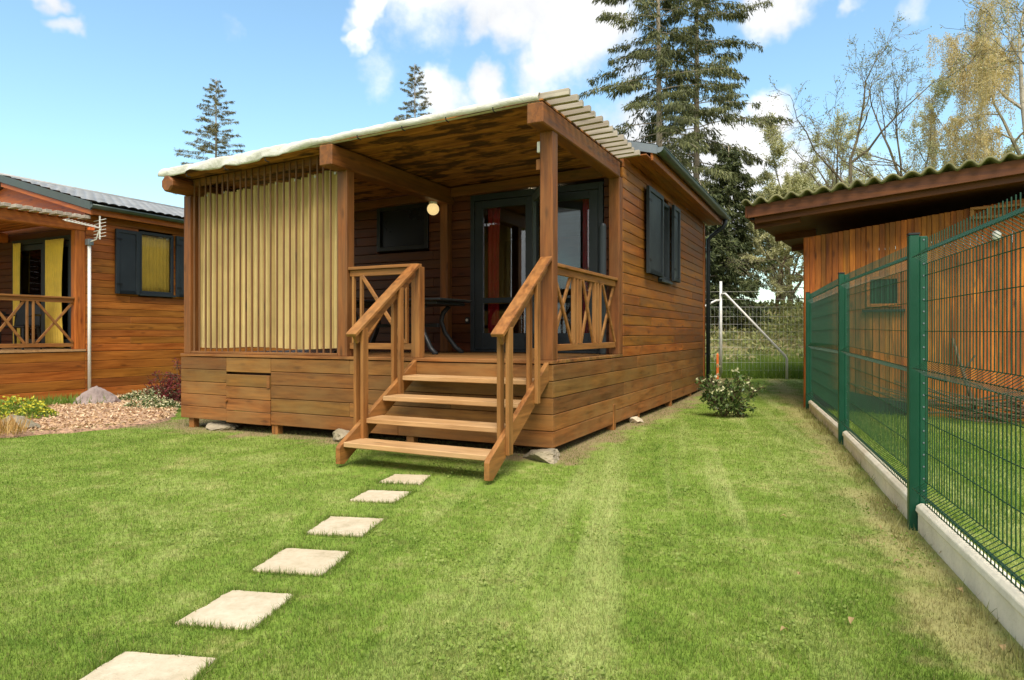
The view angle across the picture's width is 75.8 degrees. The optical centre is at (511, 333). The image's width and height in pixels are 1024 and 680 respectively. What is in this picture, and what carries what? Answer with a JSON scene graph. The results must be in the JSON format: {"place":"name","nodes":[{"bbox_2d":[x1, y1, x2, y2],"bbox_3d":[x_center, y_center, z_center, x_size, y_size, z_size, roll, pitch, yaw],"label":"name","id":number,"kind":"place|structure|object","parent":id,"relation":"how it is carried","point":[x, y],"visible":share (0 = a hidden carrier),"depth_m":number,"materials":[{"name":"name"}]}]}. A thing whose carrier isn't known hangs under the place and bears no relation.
{"place":"outdoors","nodes":[
{"label":"outdoors","id":0,"kind":"place"},
{"bbox_2d":[0,313,1023,679],"bbox_3d":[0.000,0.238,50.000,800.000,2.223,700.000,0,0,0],"label":"lawn","id":1,"kind":"structure","parent":0,"point":[496,485],"depth_m":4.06,"materials":[{"name":"plant"}]},
{"bbox_2d":[63,216,105,388],"bbox_3d":[-8.181,-0.480,12.498,0.580,3.600,0.672,0,0,26],"label":"tv antenna","id":2,"kind":"object","parent":1,"relation":"on","point":[89,242],"visible":0.97,"depth_m":12.83,"materials":[{"name":"white metal"}]},
{"bbox_2d":[0,393,180,437],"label":"bark chips","id":3,"kind":"object","parent":1,"relation":"on","point":[56,406],"visible":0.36,"depth_m":9.76,"materials":[{"name":"beige stone"}]},
{"bbox_2d":[0,411,31,436],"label":"grass clump","id":4,"kind":"object","parent":3,"relation":"on","point":[11,424],"visible":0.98,"depth_m":8.18,"materials":[{"name":"beige plant"}]},
{"bbox_2d":[2,414,40,429],"bbox_3d":[-6.449,1.232,8.593,0.449,0.347,0.371,0,0,13],"label":"rock","id":5,"kind":"object","parent":3,"relation":"on","point":[32,424],"visible":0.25,"depth_m":8.61,"materials":[{"name":"grey stone"}]},
{"bbox_2d":[0,394,58,419],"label":"flowering plant","id":6,"kind":"object","parent":3,"relation":"on","point":[35,409],"visible":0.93,"depth_m":9.51,"materials":[{"name":"yellow plant"}]},
{"bbox_2d":[24,393,120,404],"bbox_3d":[-7.553,1.128,11.293,1.525,0.261,0.855,0,0,0],"label":"grass clump","id":7,"kind":"object","parent":3,"relation":"on","point":[48,400],"visible":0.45,"depth_m":11.15,"materials":[{"name":"green plant"}]},
{"bbox_2d":[73,386,121,404],"bbox_3d":[-7.100,1.157,11.319,0.679,0.536,0.749,0,0,-13],"label":"rock","id":8,"kind":"object","parent":3,"relation":"on","point":[95,393],"visible":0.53,"depth_m":11.21,"materials":[{"name":"grey stone"}]},
{"bbox_2d":[119,387,176,401],"bbox_3d":[-6.703,1.116,12.304,1.240,0.305,0.837,0,0,0],"label":"flowering plant","id":9,"kind":"object","parent":3,"relation":"on","point":[132,395],"visible":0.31,"depth_m":12.13,"materials":[{"name":"green plant"}]},
{"bbox_2d":[122,394,180,408],"bbox_3d":[-5.950,1.133,10.893,0.985,0.255,0.753,0,0,0],"label":"flowering plant","id":10,"kind":"object","parent":3,"relation":"on","point":[156,404],"visible":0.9,"depth_m":10.80,"materials":[{"name":"green plant"}]},
{"bbox_2d":[142,358,182,404],"bbox_3d":[-6.064,0.931,11.873,1.055,0.992,1.046,0,0,-27],"label":"red shrub","id":11,"kind":"object","parent":3,"relation":"on","point":[165,389],"visible":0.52,"depth_m":11.74,"materials":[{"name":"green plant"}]},
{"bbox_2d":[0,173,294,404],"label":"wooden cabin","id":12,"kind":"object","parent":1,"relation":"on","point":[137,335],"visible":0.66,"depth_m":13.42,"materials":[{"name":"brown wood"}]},
{"bbox_2d":[13,243,20,343],"bbox_3d":[-10.422,-0.815,13.831,0.260,2.170,0.032,0,0,26],"label":"curtain","id":13,"kind":"object","parent":12,"relation":"hanging from","point":[16,268],"visible":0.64,"depth_m":13.82,"materials":[{"name":"yellow fabric"}]},
{"bbox_2d":[0,301,41,349],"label":"porch chair","id":14,"kind":"object","parent":12,"relation":"on","point":[19,321],"visible":0.63,"depth_m":12.76,"materials":[{"name":"black plastic"}]},
{"bbox_2d":[20,243,42,343],"bbox_3d":[-10.085,-0.805,13.778,1.040,2.110,0.050,0,0,26],"label":"door","id":15,"kind":"structure","parent":12,"relation":"in","point":[31,256],"depth_m":13.76,"materials":[{"name":"grey paint"}]},
{"bbox_2d":[45,238,63,342],"bbox_3d":[-9.195,-0.815,13.221,0.642,2.170,0.032,0,0,27],"label":"curtain","id":16,"kind":"object","parent":12,"relation":"hanging from","point":[53,265],"visible":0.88,"depth_m":13.23,"materials":[{"name":"yellow fabric"}]},
{"bbox_2d":[62,241,69,342],"bbox_3d":[-9.167,-0.805,13.324,0.830,2.110,0.050,0,0,26],"label":"door","id":17,"kind":"structure","parent":12,"relation":"in","point":[66,247],"depth_m":13.22,"materials":[{"name":"grey paint"}]},
{"bbox_2d":[142,235,168,291],"bbox_3d":[-7.759,-1.500,14.259,0.026,1.300,0.760,0,0,26],"label":"curtain","id":18,"kind":"object","parent":12,"relation":"hanging from","point":[155,263],"visible":0.81,"depth_m":14.28,"materials":[{"name":"yellow fabric"}]},
{"bbox_2d":[138,231,175,296],"bbox_3d":[-7.682,-1.487,14.221,0.120,1.365,0.840,0,0,26],"label":"window","id":19,"kind":"structure","parent":12,"relation":"in","point":[171,238],"depth_m":14.41,"materials":[{"name":"grey paint"}]},
{"bbox_2d":[80,652,214,679],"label":"stepping stone","id":20,"kind":"object","parent":1,"relation":"on","point":[135,666],"visible":0.85,"depth_m":2.61,"materials":[{"name":"beige stone"}]},
{"bbox_2d":[173,78,244,193],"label":"larch tree","id":21,"kind":"object","parent":1,"relation":"on","point":[213,130],"visible":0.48,"depth_m":41.73,"materials":[{"name":"green plant"}]},
{"bbox_2d":[206,421,239,430],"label":"foundation stone","id":22,"kind":"object","parent":1,"relation":"on","point":[217,426],"visible":0.72,"depth_m":8.76,"materials":[{"name":"beige stone"}]},
{"bbox_2d":[175,590,291,629],"bbox_3d":[-1.315,1.348,3.172,0.381,0.060,0.407,0,0,11],"label":"stepping stone","id":23,"kind":"object","parent":1,"relation":"on","point":[238,607],"visible":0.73,"depth_m":3.15,"materials":[{"name":"beige stone"}]},
{"bbox_2d":[59,471,433,679],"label":"edge grass","id":24,"kind":"structure","parent":1,"relation":"on","point":[201,670],"depth_m":3.57,"materials":[{"name":"green plant"}]},
{"bbox_2d":[254,548,348,575],"bbox_3d":[-1.207,1.337,3.799,0.428,0.060,0.384,0,0,9],"label":"stepping stone","id":25,"kind":"object","parent":1,"relation":"on","point":[297,560],"visible":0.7,"depth_m":3.77,"materials":[{"name":"beige stone"}]},
{"bbox_2d":[333,428,348,441],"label":"foundation stone","id":26,"kind":"object","parent":1,"relation":"on","point":[339,434],"visible":0.35,"depth_m":7.66,"materials":[{"name":"beige stone"}]},
{"bbox_2d":[306,516,382,536],"bbox_3d":[-1.121,1.321,4.440,0.403,0.060,0.400,0,0,10],"label":"stepping stone","id":27,"kind":"object","parent":1,"relation":"on","point":[351,525],"visible":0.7,"depth_m":4.43,"materials":[{"name":"beige stone"}]},
{"bbox_2d":[350,490,407,502],"bbox_3d":[-1.024,1.302,5.173,0.385,0.060,0.340,0,0,11],"label":"stepping stone","id":28,"kind":"object","parent":1,"relation":"on","point":[376,495],"visible":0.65,"depth_m":5.17,"materials":[{"name":"beige stone"}]},
{"bbox_2d":[379,474,428,484],"bbox_3d":[-0.911,1.287,5.730,0.374,0.060,0.351,0,0,13],"label":"stepping stone","id":29,"kind":"object","parent":1,"relation":"on","point":[411,478],"visible":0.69,"depth_m":5.71,"materials":[{"name":"beige stone"}]},
{"bbox_2d":[394,65,432,120],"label":"larch tree","id":30,"kind":"object","parent":1,"relation":"on","point":[417,94],"visible":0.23,"depth_m":43.91,"materials":[{"name":"green plant"}]},
{"bbox_2d":[336,256,551,480],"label":"wooden steps","id":31,"kind":"structure","parent":1,"relation":"on","point":[367,421],"depth_m":6.32,"materials":[{"name":"brown wood"}]},
{"bbox_2d":[162,88,730,447],"bbox_3d":[-0.175,-1.142,11.561,6.441,5.056,8.964,0,0,26],"label":"wooden cabin","id":32,"kind":"object","parent":1,"relation":"on","point":[536,173],"visible":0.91,"depth_m":8.70,"materials":[{"name":"brown wood"}]},
{"bbox_2d":[198,170,336,348],"bbox_3d":[-3.207,-0.922,8.637,2.730,2.238,0.147,0,0,26],"label":"curtain","id":33,"kind":"object","parent":32,"relation":"hanging from","point":[306,262],"visible":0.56,"depth_m":8.58,"materials":[{"name":"fabric"}]},
{"bbox_2d":[158,92,539,177],"bbox_3d":[-1.674,-2.209,8.742,5.562,0.351,2.681,0,0,26],"label":"tarpaulin","id":34,"kind":"object","parent":32,"relation":"hanging from","point":[252,156],"visible":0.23,"depth_m":7.44,"materials":[{"name":"plastic"}]},
{"bbox_2d":[334,297,471,354],"bbox_3d":[-1.586,-0.084,9.212,1.900,0.762,0.840,0,0,26],"label":"porch table","id":35,"kind":"object","parent":32,"relation":"on","point":[446,303],"visible":0.48,"depth_m":9.00,"materials":[{"name":"plastic"}]},
{"bbox_2d":[377,202,429,251],"bbox_3d":[-1.714,-1.665,10.348,0.980,0.710,0.080,0,0,26],"label":"window","id":36,"kind":"structure","parent":32,"relation":"in","point":[402,227],"depth_m":10.34,"materials":[{"name":"black glass"}]},
{"bbox_2d":[427,201,438,214],"bbox_3d":[-1.162,-1.845,9.682,0.178,0.190,0.175,0,0,26],"label":"porch lamp","id":37,"kind":"object","parent":32,"relation":"hanging from","point":[432,208],"visible":1,"depth_m":9.62,"materials":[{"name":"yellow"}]},
{"bbox_2d":[488,208,499,332],"bbox_3d":[-0.263,-0.860,9.761,0.220,2.180,0.032,0,0,26],"label":"curtain","id":38,"kind":"object","parent":32,"relation":"hanging from","point":[493,255],"visible":0.74,"depth_m":9.76,"materials":[{"name":"red fabric"}]},
{"bbox_2d":[475,196,531,349],"bbox_3d":[-0.109,-0.863,9.550,0.955,2.185,0.060,0,0,26],"label":"door","id":39,"kind":"structure","parent":32,"relation":"in","point":[483,340],"depth_m":9.65,"materials":[{"name":"grey paint"}]},
{"bbox_2d":[532,186,539,347],"bbox_3d":[0.362,-0.860,8.839,0.055,2.180,0.860,0,0,-8],"label":"door","id":40,"kind":"structure","parent":32,"relation":"in","point":[536,195],"depth_m":9.09,"materials":[{"name":"paint"}]},
{"bbox_2d":[513,295,608,350],"bbox_3d":[0.813,-0.190,11.341,1.900,0.980,0.650,0,0,26],"label":"oven","id":41,"kind":"object","parent":32,"relation":"in","point":[519,326],"visible":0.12,"depth_m":11.29,"materials":[{"name":"metal"}]},
{"bbox_2d":[558,189,597,350],"bbox_3d":[0.736,-0.863,9.096,0.950,2.185,0.120,0,0,26],"label":"door","id":42,"kind":"structure","parent":32,"relation":"in","point":[563,338],"depth_m":8.93,"materials":[{"name":"grey paint"}]},
{"bbox_2d":[583,199,588,332],"bbox_3d":[1.053,-0.860,9.107,0.161,2.180,0.032,0,0,26],"label":"curtain","id":43,"kind":"object","parent":32,"relation":"hanging from","point":[585,234],"visible":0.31,"depth_m":9.11,"materials":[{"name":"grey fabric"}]},
{"bbox_2d":[599,223,606,354],"bbox_3d":[1.184,-0.585,8.605,0.112,1.710,0.112,0,0,26],"label":"dark pole","id":44,"kind":"object","parent":32,"relation":"on","point":[602,250],"visible":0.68,"depth_m":8.56,"materials":[{"name":"black metal"}]},
{"bbox_2d":[658,202,672,284],"bbox_3d":[2.490,-1.487,10.759,0.120,1.325,0.740,0,0,26],"label":"window","id":45,"kind":"structure","parent":32,"relation":"in","point":[666,279],"depth_m":11.02,"materials":[{"name":"grey paint"}]},
{"bbox_2d":[0,422,939,679],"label":"clover","id":46,"kind":"object","parent":1,"relation":"on","point":[468,673],"visible":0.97,"depth_m":3.86,"materials":[{"name":"green plant"}]},
{"bbox_2d":[523,448,559,463],"bbox_3d":[0.297,1.217,6.562,0.433,0.166,0.411,0,0,26],"label":"foundation stone","id":47,"kind":"object","parent":1,"relation":"on","point":[550,455],"visible":0.92,"depth_m":6.41,"materials":[{"name":"beige stone"}]},
{"bbox_2d":[629,416,642,422],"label":"foundation stone","id":48,"kind":"object","parent":1,"relation":"on","point":[636,419],"visible":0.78,"depth_m":9.04,"materials":[{"name":"beige stone"}]},
{"bbox_2d":[578,0,758,192],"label":"spruce tree","id":49,"kind":"object","parent":1,"relation":"on","point":[658,129],"visible":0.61,"depth_m":26.32,"materials":[{"name":"green plant"}]},
{"bbox_2d":[625,0,803,305],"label":"spruce tree","id":50,"kind":"object","parent":1,"relation":"on","point":[695,41],"visible":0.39,"depth_m":27.86,"materials":[{"name":"green plant"}]},
{"bbox_2d":[716,353,718,378],"bbox_3d":[5.280,0.831,16.900,0.065,0.660,0.065,0,0,0],"label":"marker stake","id":51,"kind":"object","parent":1,"relation":"on","point":[717,362],"visible":0.9,"depth_m":16.88,"materials":[{"name":"orange paint"}]},
{"bbox_2d":[695,364,767,417],"bbox_3d":[3.256,0.916,9.842,1.003,0.932,0.810,0,0,-26],"label":"flowering shrub","id":52,"kind":"object","parent":1,"relation":"on","point":[716,397],"visible":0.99,"depth_m":9.76,"materials":[{"name":"green plant"}]},
{"bbox_2d":[697,193,767,337],"bbox_3d":[6.887,-2.202,23.676,3.966,5.724,4.201,0,0,-11],"label":"spruce tree","id":53,"kind":"object","parent":1,"relation":"on","point":[720,244],"visible":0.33,"depth_m":22.98,"materials":[{"name":"green plant"}]},
{"bbox_2d":[705,146,780,322],"bbox_3d":[8.328,-3.599,25.101,3.650,7.203,4.469,0,0,6],"label":"spruce tree","id":54,"kind":"object","parent":1,"relation":"on","point":[726,190],"visible":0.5,"depth_m":24.79,"materials":[{"name":"green plant"}]},
{"bbox_2d":[702,299,803,364],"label":"bank vegetation","id":55,"kind":"object","parent":1,"relation":"on","point":[795,309],"visible":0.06,"depth_m":21.97,"materials":[{"name":"green plant"}]},
{"bbox_2d":[705,281,803,378],"bbox_3d":[5.550,-0.035,17.050,9.955,2.670,0.364,0,0,0],"label":"wire fence","id":56,"kind":"object","parent":1,"relation":"on","point":[720,339],"visible":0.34,"depth_m":17.19,"materials":[{"name":"metal"}]},
{"bbox_2d":[737,173,803,312],"bbox_3d":[10.471,-3.376,25.011,4.406,5.416,2.433,0,0,-26],"label":"tree","id":57,"kind":"object","parent":1,"relation":"on","point":[776,251],"visible":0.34,"depth_m":24.57,"materials":[{"name":"green plant"}]},
{"bbox_2d":[739,112,833,304],"bbox_3d":[11.850,-4.999,27.578,5.243,8.579,4.884,0,0,0],"label":"willow tree","id":58,"kind":"object","parent":1,"relation":"on","point":[766,176],"visible":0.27,"depth_m":27.45,"materials":[{"name":"green plant"}]},
{"bbox_2d":[763,132,831,302],"bbox_3d":[12.988,-4.746,30.163,3.517,8.205,5.026,0,0,40],"label":"willow tree","id":59,"kind":"object","parent":1,"relation":"on","point":[816,161],"visible":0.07,"depth_m":29.19,"materials":[{"name":"green plant"}]},
{"bbox_2d":[779,108,902,255],"bbox_3d":[11.732,-3.986,22.791,4.243,7.408,4.015,0,0,0],"label":"willow tree","id":60,"kind":"object","parent":1,"relation":"on","point":[825,141],"visible":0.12,"depth_m":22.37,"materials":[{"name":"green plant"}]},
{"bbox_2d":[813,389,904,415],"bbox_3d":[5.678,1.095,10.602,1.701,0.372,0.086,0,0,32],"label":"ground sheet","id":61,"kind":"object","parent":1,"relation":"on","point":[860,402],"visible":0.13,"depth_m":10.55,"materials":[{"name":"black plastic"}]},
{"bbox_2d":[721,0,1023,306],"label":"bare tree","id":62,"kind":"object","parent":1,"relation":"on","point":[829,165],"visible":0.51,"depth_m":18.11,"materials":[{"name":"green plant"}]},
{"bbox_2d":[741,152,1023,421],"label":"wooden shed","id":63,"kind":"structure","parent":1,"relation":"on","point":[830,234],"depth_m":10.22,"materials":[{"name":"brown wood"}]},
{"bbox_2d":[868,275,904,311],"bbox_3d":[5.926,-0.635,10.483,0.600,0.570,0.110,0,0,32],"label":"vent window","id":64,"kind":"structure","parent":63,"relation":"in","point":[873,282],"depth_m":10.51,"materials":[{"name":"green wood"}]},
{"bbox_2d":[992,230,1001,240],"bbox_3d":[7.129,-1.445,9.678,0.120,0.150,0.120,0,0,32],"label":"wall lamp","id":65,"kind":"object","parent":63,"relation":"attached to","point":[996,235],"visible":0.59,"depth_m":9.64,"materials":[{"name":"white plastic"}]},
{"bbox_2d":[805,192,1023,647],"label":"fence","id":66,"kind":"object","parent":1,"relation":"on","point":[977,569],"visible":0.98,"depth_m":4.32,"materials":[{"name":"metal"}]},
{"bbox_2d":[835,370,1023,423],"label":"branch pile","id":67,"kind":"object","parent":1,"relation":"on","point":[1018,409],"visible":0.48,"depth_m":9.41,"materials":[{"name":"brown wood"}]},
{"bbox_2d":[841,68,1023,247],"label":"willow tree","id":68,"kind":"object","parent":1,"relation":"on","point":[944,101],"visible":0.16,"depth_m":23.72,"materials":[{"name":"green plant"}]},
{"bbox_2d":[902,0,1023,171],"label":"birch tree","id":69,"kind":"object","parent":1,"relation":"on","point":[985,94],"visible":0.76,"depth_m":20.77,"materials":[{"name":"green plant"}]},
{"bbox_2d":[951,338,978,419],"bbox_3d":[6.799,0.697,9.781,0.176,1.265,0.463,0,0,-16],"label":"leaning pole","id":70,"kind":"object","parent":1,"relation":"on","point":[964,372],"visible":0.42,"depth_m":9.79,"materials":[{"name":"brown wood"}]},
{"bbox_2d":[0,0,1023,306],"label":"sky","id":71,"kind":"structure","parent":0,"point":[96,95],"materials":[{"name":"blue"}]},
{"bbox_2d":[702,347,803,378],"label":"tall grass","id":72,"kind":"structure","parent":0,"point":[775,370],"depth_m":17.45,"materials":[{"name":"green plant"}]},
{"bbox_2d":[798,406,1023,679],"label":"edge grass","id":73,"kind":"structure","parent":0,"point":[806,413],"depth_m":4.46,"materials":[{"name":"green plant"}]},
{"bbox_2d":[828,408,1023,526],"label":"tall grass","id":74,"kind":"structure","parent":0,"point":[1013,438],"depth_m":6.87,"materials":[{"name":"green plant"}]}
]}

